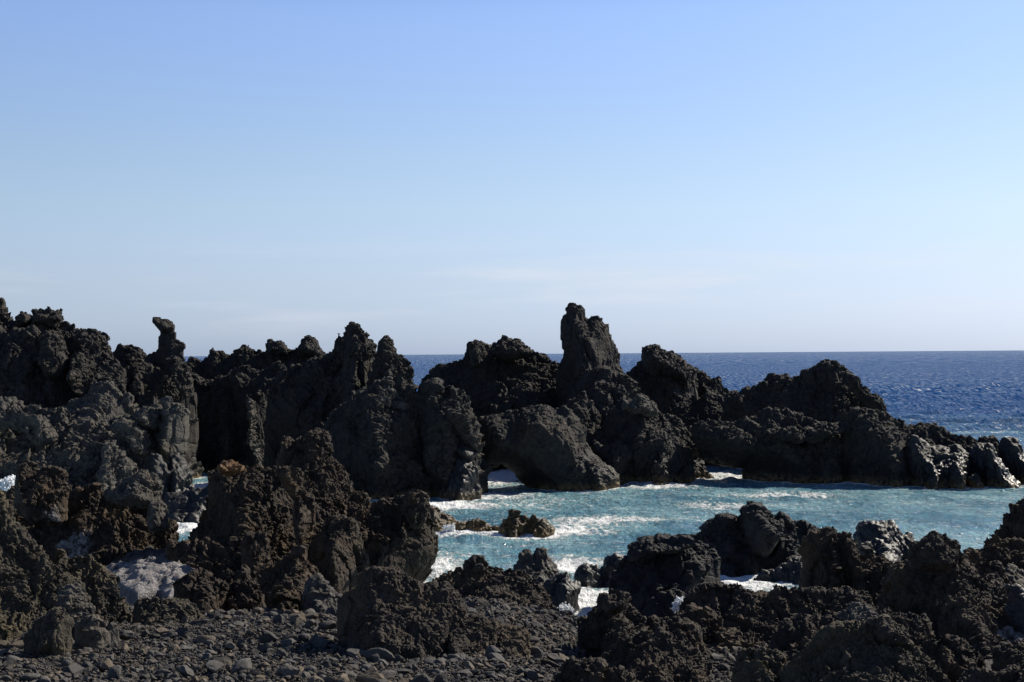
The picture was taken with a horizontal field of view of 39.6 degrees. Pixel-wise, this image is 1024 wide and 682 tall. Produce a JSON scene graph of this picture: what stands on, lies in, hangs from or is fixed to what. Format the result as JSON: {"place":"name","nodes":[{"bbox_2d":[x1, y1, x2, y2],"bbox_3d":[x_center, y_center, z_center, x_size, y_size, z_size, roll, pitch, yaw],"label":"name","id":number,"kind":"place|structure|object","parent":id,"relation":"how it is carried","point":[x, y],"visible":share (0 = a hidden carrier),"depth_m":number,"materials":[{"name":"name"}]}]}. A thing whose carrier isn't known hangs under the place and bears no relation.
{"place":"outdoors","nodes":[
{"label":"outdoors","id":0,"kind":"place"},
{"bbox_2d":[0,596,992,681],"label":"pebble beach","id":1,"kind":"structure","parent":0,"point":[485,669],"depth_m":33.73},
{"bbox_2d":[3,656,15,668],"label":"stone","id":2,"kind":"object","parent":1,"relation":"on","point":[10,660],"visible":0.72,"depth_m":31.64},
{"bbox_2d":[7,640,23,648],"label":"stone","id":3,"kind":"object","parent":1,"relation":"on","point":[19,644],"visible":0.39,"depth_m":35.22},
{"bbox_2d":[20,673,40,680],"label":"stone","id":4,"kind":"object","parent":1,"relation":"on","point":[30,676],"visible":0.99,"depth_m":29.95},
{"bbox_2d":[0,489,95,640],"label":"slope","id":5,"kind":"structure","parent":1,"relation":"on","point":[36,582],"depth_m":38.92,"materials":[{"name":"stone"}]},
{"bbox_2d":[22,606,74,659],"bbox_3d":[-11.020,7.521,34.055,1.356,2.283,1.554,0,-1,-34],"label":"boulder","id":6,"kind":"object","parent":1,"relation":"on","point":[49,633],"visible":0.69,"depth_m":33.88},
{"bbox_2d":[63,662,84,674],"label":"stone","id":7,"kind":"object","parent":1,"relation":"on","point":[74,668],"visible":0.93,"depth_m":31.58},
{"bbox_2d":[2,459,179,565],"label":"brown outcrop","id":8,"kind":"object","parent":1,"relation":"on","point":[121,518],"visible":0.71,"depth_m":62.00,"materials":[{"name":"stone"}]},
{"bbox_2d":[50,548,132,623],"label":"boulder","id":9,"kind":"object","parent":1,"relation":"on","point":[102,582],"visible":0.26,"depth_m":41.05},
{"bbox_2d":[73,614,120,652],"bbox_3d":[-10.345,7.776,35.234,1.242,1.977,1.488,-1,-1,42],"label":"boulder","id":10,"kind":"object","parent":1,"relation":"on","point":[96,631],"visible":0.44,"depth_m":35.14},
{"bbox_2d":[98,658,112,668],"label":"stone","id":11,"kind":"object","parent":1,"relation":"on","point":[104,663],"visible":0.95,"depth_m":32.30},
{"bbox_2d":[107,665,121,679],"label":"stone","id":12,"kind":"object","parent":1,"relation":"on","point":[114,671],"visible":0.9,"depth_m":30.87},
{"bbox_2d":[117,639,129,651],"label":"stone","id":13,"kind":"object","parent":1,"relation":"on","point":[122,645],"visible":0.91,"depth_m":34.27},
{"bbox_2d":[119,630,134,640],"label":"stone","id":14,"kind":"object","parent":1,"relation":"on","point":[125,635],"visible":0.7,"depth_m":35.92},
{"bbox_2d":[106,545,205,604],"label":"crusted slab","id":15,"kind":"structure","parent":1,"relation":"on","point":[150,572],"depth_m":54.81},
{"bbox_2d":[153,627,168,634],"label":"stone","id":16,"kind":"object","parent":1,"relation":"on","point":[160,630],"visible":0.91,"depth_m":36.49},
{"bbox_2d":[156,668,170,676],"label":"stone","id":17,"kind":"object","parent":1,"relation":"on","point":[163,670],"visible":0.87,"depth_m":31.08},
{"bbox_2d":[132,596,204,625],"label":"boulder","id":18,"kind":"object","parent":1,"relation":"on","point":[149,611],"visible":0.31,"depth_m":40.05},
{"bbox_2d":[173,627,189,637],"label":"stone","id":19,"kind":"object","parent":1,"relation":"on","point":[182,632],"visible":0.99,"depth_m":36.34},
{"bbox_2d":[178,665,194,677],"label":"stone","id":20,"kind":"object","parent":1,"relation":"on","point":[184,670],"visible":1,"depth_m":30.89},
{"bbox_2d":[172,567,229,612],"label":"boulder","id":21,"kind":"object","parent":1,"relation":"on","point":[203,589],"visible":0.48,"depth_m":46.88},
{"bbox_2d":[165,534,239,576],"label":"brown boulder","id":22,"kind":"object","parent":1,"relation":"on","point":[210,552],"visible":0.13,"depth_m":58.28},
{"bbox_2d":[195,635,215,645],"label":"stone","id":23,"kind":"object","parent":1,"relation":"on","point":[201,639],"visible":0.81,"depth_m":35.31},
{"bbox_2d":[206,660,224,673],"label":"stone","id":24,"kind":"object","parent":1,"relation":"on","point":[215,666],"visible":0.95,"depth_m":31.02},
{"bbox_2d":[207,656,231,667],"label":"stone","id":25,"kind":"object","parent":1,"relation":"on","point":[223,659],"visible":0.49,"depth_m":32.05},
{"bbox_2d":[225,642,236,649],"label":"stone","id":26,"kind":"object","parent":1,"relation":"on","point":[230,645],"visible":1,"depth_m":33.98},
{"bbox_2d":[231,658,251,673],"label":"stone","id":27,"kind":"object","parent":1,"relation":"on","point":[241,664],"visible":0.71,"depth_m":30.91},
{"bbox_2d":[219,564,265,610],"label":"boulder","id":28,"kind":"object","parent":1,"relation":"on","point":[244,592],"visible":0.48,"depth_m":47.71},
{"bbox_2d":[246,668,261,675],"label":"stone","id":29,"kind":"object","parent":1,"relation":"on","point":[252,671],"visible":0.88,"depth_m":30.58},
{"bbox_2d":[240,530,272,581],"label":"brown boulder","id":30,"kind":"object","parent":1,"relation":"on","point":[255,551],"visible":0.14,"depth_m":55.99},
{"bbox_2d":[252,607,263,614],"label":"stone","id":31,"kind":"object","parent":1,"relation":"on","point":[258,610],"visible":0.58,"depth_m":44.28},
{"bbox_2d":[257,643,271,650],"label":"stone","id":32,"kind":"object","parent":1,"relation":"on","point":[264,647],"visible":0.99,"depth_m":33.91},
{"bbox_2d":[259,632,279,642],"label":"stone","id":33,"kind":"object","parent":1,"relation":"on","point":[268,637],"visible":0.95,"depth_m":34.88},
{"bbox_2d":[273,614,284,623],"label":"stone","id":34,"kind":"object","parent":1,"relation":"on","point":[278,618],"visible":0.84,"depth_m":37.79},
{"bbox_2d":[276,648,285,659],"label":"stone","id":35,"kind":"object","parent":1,"relation":"on","point":[281,651],"visible":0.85,"depth_m":33.31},
{"bbox_2d":[267,579,302,612],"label":"boulder","id":36,"kind":"object","parent":1,"relation":"on","point":[284,595],"visible":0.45,"depth_m":46.02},
{"bbox_2d":[280,633,295,639],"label":"stone","id":37,"kind":"object","parent":1,"relation":"on","point":[288,636],"visible":0.67,"depth_m":35.03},
{"bbox_2d":[276,665,299,679],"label":"stone","id":38,"kind":"object","parent":1,"relation":"on","point":[290,670],"visible":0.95,"depth_m":30.29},
{"bbox_2d":[280,638,295,648],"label":"stone","id":39,"kind":"object","parent":1,"relation":"on","point":[284,643],"visible":0.88,"depth_m":34.33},
{"bbox_2d":[256,543,324,606],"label":"brown boulder","id":40,"kind":"object","parent":1,"relation":"on","point":[296,567],"visible":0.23,"depth_m":53.22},
{"bbox_2d":[289,612,305,622],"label":"stone","id":41,"kind":"object","parent":1,"relation":"on","point":[293,617],"visible":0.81,"depth_m":37.64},
{"bbox_2d":[298,633,309,641],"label":"stone","id":42,"kind":"object","parent":1,"relation":"on","point":[305,637],"visible":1,"depth_m":35.18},
{"bbox_2d":[304,619,315,628],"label":"stone","id":43,"kind":"object","parent":1,"relation":"on","point":[309,623],"visible":0.94,"depth_m":36.93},
{"bbox_2d":[305,612,317,618],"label":"stone","id":44,"kind":"object","parent":1,"relation":"on","point":[313,615],"visible":0.63,"depth_m":38.75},
{"bbox_2d":[188,428,438,594],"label":"brown outcrop","id":45,"kind":"object","parent":1,"relation":"on","point":[303,491],"visible":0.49,"depth_m":60.63,"materials":[{"name":"stone"}]},
{"bbox_2d":[307,675,323,681],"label":"stone","id":46,"kind":"object","parent":1,"relation":"on","point":[314,678],"visible":1,"depth_m":28.96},
{"bbox_2d":[312,637,328,647],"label":"stone","id":47,"kind":"object","parent":1,"relation":"on","point":[318,641],"visible":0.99,"depth_m":34.80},
{"bbox_2d":[301,573,341,611],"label":"boulder","id":48,"kind":"object","parent":1,"relation":"on","point":[319,591],"visible":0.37,"depth_m":45.48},
{"bbox_2d":[320,620,335,628],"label":"stone","id":49,"kind":"object","parent":1,"relation":"on","point":[330,624],"visible":1,"depth_m":36.95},
{"bbox_2d":[323,676,336,681],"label":"stone","id":50,"kind":"object","parent":1,"relation":"on","point":[329,679],"visible":0.88,"depth_m":29.57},
{"bbox_2d":[347,648,364,656],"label":"stone","id":51,"kind":"object","parent":1,"relation":"on","point":[352,652],"visible":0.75,"depth_m":33.08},
{"bbox_2d":[356,672,384,681],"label":"stone","id":52,"kind":"object","parent":1,"relation":"on","point":[373,677],"visible":0.9,"depth_m":29.31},
{"bbox_2d":[363,648,394,661],"bbox_3d":[-3.035,7.191,32.459,0.713,0.348,0.388,13,-22,-7],"label":"stone","id":53,"kind":"object","parent":1,"relation":"on","point":[386,655],"visible":0.75,"depth_m":32.33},
{"bbox_2d":[380,670,395,679],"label":"stone","id":54,"kind":"object","parent":1,"relation":"on","point":[387,674],"visible":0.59,"depth_m":30.01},
{"bbox_2d":[397,668,412,673],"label":"stone","id":55,"kind":"object","parent":1,"relation":"on","point":[402,670],"visible":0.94,"depth_m":30.72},
{"bbox_2d":[409,673,431,681],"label":"stone","id":56,"kind":"object","parent":1,"relation":"on","point":[423,677],"visible":1,"depth_m":28.31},
{"bbox_2d":[337,566,531,663],"bbox_3d":[-1.897,7.630,34.505,4.965,4.096,6.118,0,-1,0],"label":"lava outcrop","id":57,"kind":"object","parent":1,"relation":"on","point":[395,611],"visible":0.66,"depth_m":34.64,"materials":[{"name":"stone"}]},
{"bbox_2d":[434,672,448,681],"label":"stone","id":58,"kind":"object","parent":1,"relation":"on","point":[441,677],"visible":1,"depth_m":28.60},
{"bbox_2d":[432,555,558,611],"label":"lava outcrop","id":59,"kind":"object","parent":1,"relation":"on","point":[477,576],"visible":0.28,"depth_m":47.90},
{"bbox_2d":[527,670,539,681],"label":"stone","id":60,"kind":"object","parent":1,"relation":"on","point":[532,675],"visible":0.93,"depth_m":31.31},
{"bbox_2d":[530,646,540,656],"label":"stone","id":61,"kind":"object","parent":1,"relation":"on","point":[535,649],"visible":0.59,"depth_m":35.20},
{"bbox_2d":[513,547,559,585],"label":"cove rock","id":62,"kind":"object","parent":1,"relation":"on","point":[539,565],"visible":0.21,"depth_m":56.87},
{"bbox_2d":[540,660,559,667],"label":"stone","id":63,"kind":"object","parent":1,"relation":"on","point":[549,662],"visible":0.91,"depth_m":34.38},
{"bbox_2d":[546,653,562,662],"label":"stone","id":64,"kind":"object","parent":1,"relation":"on","point":[554,657],"visible":0.97,"depth_m":35.58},
{"bbox_2d":[542,571,580,612],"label":"wet boulder","id":65,"kind":"object","parent":1,"relation":"on","point":[562,587],"visible":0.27,"depth_m":54.80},
{"bbox_2d":[574,563,602,587],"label":"wet boulder","id":66,"kind":"object","parent":1,"relation":"on","point":[587,575],"visible":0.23,"depth_m":61.28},
{"bbox_2d":[550,656,635,681],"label":"boulder","id":67,"kind":"object","parent":1,"relation":"on","point":[589,669],"visible":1,"depth_m":30.26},
{"bbox_2d":[598,552,623,587],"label":"wet boulder","id":68,"kind":"object","parent":1,"relation":"on","point":[610,563],"visible":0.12,"depth_m":62.02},
{"bbox_2d":[576,588,649,656],"bbox_3d":[2.864,8.180,38.893,2.173,2.982,4.983,0,-1,0],"label":"lava outcrop","id":69,"kind":"object","parent":1,"relation":"on","point":[613,615],"visible":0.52,"depth_m":38.52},
{"bbox_2d":[600,626,712,681],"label":"lava outcrop","id":70,"kind":"object","parent":1,"relation":"on","point":[660,654],"visible":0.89,"depth_m":35.45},
{"bbox_2d":[608,533,727,617],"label":"great boulder","id":71,"kind":"object","parent":1,"relation":"on","point":[656,574],"visible":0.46,"depth_m":54.44,"materials":[{"name":"stone"}]},
{"bbox_2d":[646,615,710,655],"bbox_3d":[4.432,8.422,39.181,1.744,1.678,2.051,-1,-1,35],"label":"brown boulder","id":72,"kind":"object","parent":1,"relation":"on","point":[687,629],"visible":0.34,"depth_m":39.07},
{"bbox_2d":[673,603,711,641],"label":"brown boulder","id":73,"kind":"object","parent":1,"relation":"on","point":[699,615],"visible":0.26,"depth_m":41.98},
{"bbox_2d":[679,582,781,653],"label":"brown boulder","id":74,"kind":"object","parent":1,"relation":"on","point":[741,616],"visible":0.37,"depth_m":42.80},
{"bbox_2d":[730,646,787,681],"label":"boulder","id":75,"kind":"object","parent":1,"relation":"on","point":[762,664],"visible":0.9,"depth_m":32.04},
{"bbox_2d":[764,584,878,619],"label":"brown boulder","id":76,"kind":"object","parent":1,"relation":"on","point":[786,602],"visible":0.34,"depth_m":43.46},
{"bbox_2d":[767,602,878,660],"bbox_3d":[8.691,8.108,38.895,3.294,2.489,4.943,0,-1,0],"label":"brown boulder","id":77,"kind":"object","parent":1,"relation":"on","point":[793,634],"visible":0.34,"depth_m":39.00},
{"bbox_2d":[776,614,949,681],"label":"boulder","id":78,"kind":"object","parent":1,"relation":"on","point":[882,648],"visible":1,"depth_m":30.88,"materials":[{"name":"stone"}]},
{"bbox_2d":[853,519,914,562],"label":"wet boulder","id":79,"kind":"object","parent":1,"relation":"on","point":[889,540],"visible":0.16,"depth_m":56.20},
{"bbox_2d":[876,607,935,646],"bbox_3d":[10.847,8.119,39.090,1.625,1.522,2.240,0,-1,0],"label":"brown boulder","id":80,"kind":"object","parent":1,"relation":"on","point":[919,628],"visible":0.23,"depth_m":39.02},
{"bbox_2d":[875,530,1023,659],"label":"brown outcrop","id":81,"kind":"object","parent":1,"relation":"on","point":[944,584],"visible":0.57,"depth_m":43.27,"materials":[{"name":"stone"}]},
{"bbox_2d":[920,634,986,681],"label":"boulder","id":82,"kind":"object","parent":1,"relation":"on","point":[954,657],"visible":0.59,"depth_m":33.41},
{"bbox_2d":[957,663,1023,681],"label":"boulder","id":83,"kind":"object","parent":1,"relation":"on","point":[1012,673],"visible":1,"depth_m":28.23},
{"bbox_2d":[963,498,1023,569],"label":"dark headland","id":84,"kind":"structure","parent":1,"relation":"on","point":[1004,545],"depth_m":53.80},
{"bbox_2d":[991,640,1023,671],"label":"boulder","id":85,"kind":"object","parent":1,"relation":"on","point":[1005,654],"visible":0.72,"depth_m":32.55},
{"bbox_2d":[1004,563,1023,587],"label":"brown boulder","id":86,"kind":"object","parent":1,"relation":"on","point":[1014,573],"visible":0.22,"depth_m":48.62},
{"bbox_2d":[1004,583,1023,634],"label":"wet boulder","id":87,"kind":"object","parent":1,"relation":"on","point":[1014,611],"visible":0.72,"depth_m":41.68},
{"bbox_2d":[0,0,1023,355],"label":"sky","id":88,"kind":"structure","parent":0,"point":[435,177],"materials":[{"name":"blue"}]},
{"bbox_2d":[177,350,1023,616],"bbox_3d":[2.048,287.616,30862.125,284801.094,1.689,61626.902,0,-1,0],"label":"sea","id":89,"kind":"structure","parent":0,"point":[975,394],"depth_m":98.93,"materials":[{"name":"liquid"}]},
{"bbox_2d":[0,474,15,490],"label":"sea spray","id":90,"kind":"object","parent":89,"relation":"on","point":[7,483],"visible":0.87,"depth_m":75.55,"materials":[{"name":"white"}]},
{"bbox_2d":[0,297,113,407],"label":"lava cliff","id":91,"kind":"structure","parent":89,"relation":"in","point":[47,355],"depth_m":111.67,"materials":[{"name":"stone"}]},
{"bbox_2d":[0,396,194,500],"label":"lava outcrop","id":92,"kind":"object","parent":89,"relation":"in","point":[106,453],"visible":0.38,"depth_m":93.25,"materials":[{"name":"stone"}]},
{"bbox_2d":[65,380,138,420],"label":"lava mound","id":93,"kind":"object","parent":89,"relation":"in","point":[103,400],"visible":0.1,"depth_m":105.64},
{"bbox_2d":[85,352,131,394],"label":"lava mound","id":94,"kind":"object","parent":89,"relation":"in","point":[108,367],"visible":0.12,"depth_m":114.34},
{"bbox_2d":[113,343,146,368],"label":"lava dome","id":95,"kind":"structure","parent":89,"relation":"in","point":[127,355],"depth_m":126.87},
{"bbox_2d":[125,355,204,478],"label":"lava cliff","id":96,"kind":"structure","parent":89,"relation":"in","point":[150,384],"depth_m":116.10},
{"bbox_2d":[145,317,185,368],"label":"lava hoodoo","id":97,"kind":"object","parent":89,"relation":"in","point":[170,345],"visible":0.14,"depth_m":121.36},
{"bbox_2d":[163,485,207,523],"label":"lava slab","id":98,"kind":"structure","parent":89,"relation":"in","point":[186,506],"depth_m":86.56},
{"bbox_2d":[197,398,263,462],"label":"lava wall","id":99,"kind":"structure","parent":89,"relation":"in","point":[251,433],"depth_m":121.41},
{"bbox_2d":[186,335,325,472],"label":"lava ridge","id":100,"kind":"structure","parent":89,"relation":"in","point":[226,386],"depth_m":124.42,"materials":[{"name":"stone"}]},
{"bbox_2d":[263,321,491,500],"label":"lava cliff","id":101,"kind":"structure","parent":89,"relation":"in","point":[385,424],"depth_m":101.33,"materials":[{"name":"stone"}]},
{"bbox_2d":[430,505,498,531],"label":"weedy rock","id":102,"kind":"object","parent":89,"relation":"in","point":[439,518],"visible":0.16,"depth_m":80.44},
{"bbox_2d":[439,523,496,534],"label":"sea spray","id":103,"kind":"object","parent":89,"relation":"on","point":[449,528],"visible":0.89,"depth_m":79.04,"materials":[{"name":"white"}]},
{"bbox_2d":[417,335,559,471],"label":"lava hill","id":104,"kind":"structure","parent":89,"relation":"in","point":[504,373],"depth_m":126.07,"materials":[{"name":"stone"}]},
{"bbox_2d":[498,509,555,537],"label":"weedy rock","id":105,"kind":"object","parent":89,"relation":"in","point":[515,524],"visible":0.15,"depth_m":78.74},
{"bbox_2d":[478,404,619,490],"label":"lava arch","id":106,"kind":"structure","parent":89,"relation":"in","point":[544,447],"depth_m":104.26,"materials":[{"name":"stone"}]},
{"bbox_2d":[557,601,574,614],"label":"sea spray","id":107,"kind":"object","parent":89,"relation":"on","point":[562,606],"visible":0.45,"depth_m":52.84,"materials":[{"name":"white"}]},
{"bbox_2d":[566,391,601,446],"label":"lava mound","id":108,"kind":"object","parent":89,"relation":"in","point":[584,409],"visible":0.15,"depth_m":115.40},
{"bbox_2d":[555,303,627,407],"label":"sea stack","id":109,"kind":"object","parent":89,"relation":"in","point":[587,343],"visible":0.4,"depth_m":125.09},
{"bbox_2d":[565,366,640,424],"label":"lava mound","id":110,"kind":"object","parent":89,"relation":"in","point":[606,389],"visible":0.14,"depth_m":119.72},
{"bbox_2d":[591,393,713,484],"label":"lava boulder","id":111,"kind":"object","parent":89,"relation":"in","point":[640,437],"visible":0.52,"depth_m":110.61,"materials":[{"name":"stone"}]},
{"bbox_2d":[670,596,682,613],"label":"sea spray","id":112,"kind":"object","parent":89,"relation":"on","point":[677,603],"visible":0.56,"depth_m":50.83,"materials":[{"name":"white"}]},
{"bbox_2d":[626,344,730,465],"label":"lava hill","id":113,"kind":"structure","parent":89,"relation":"in","point":[671,382],"depth_m":131.75,"materials":[{"name":"stone"}]},
{"bbox_2d":[708,413,720,466],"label":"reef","id":114,"kind":"object","parent":89,"relation":"in","point":[716,417],"depth_m":127.12},
{"bbox_2d":[686,501,818,576],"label":"lava mound","id":115,"kind":"object","parent":89,"relation":"in","point":[753,538],"visible":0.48,"depth_m":65.21,"materials":[{"name":"stone"}]},
{"bbox_2d":[753,556,802,584],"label":"wet boulder","id":116,"kind":"object","parent":89,"relation":"in","point":[789,571],"visible":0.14,"depth_m":62.12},
{"bbox_2d":[720,359,887,466],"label":"lava hill","id":117,"kind":"structure","parent":89,"relation":"in","point":[828,390],"depth_m":123.15,"materials":[{"name":"stone"}]},
{"bbox_2d":[798,526,893,606],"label":"brown outcrop","id":118,"kind":"object","parent":89,"relation":"in","point":[831,557],"visible":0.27,"depth_m":49.78,"materials":[{"name":"stone"}]},
{"bbox_2d":[691,406,1023,489],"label":"lava ridge","id":119,"kind":"structure","parent":89,"relation":"in","point":[877,447],"depth_m":108.58,"materials":[{"name":"stone"}]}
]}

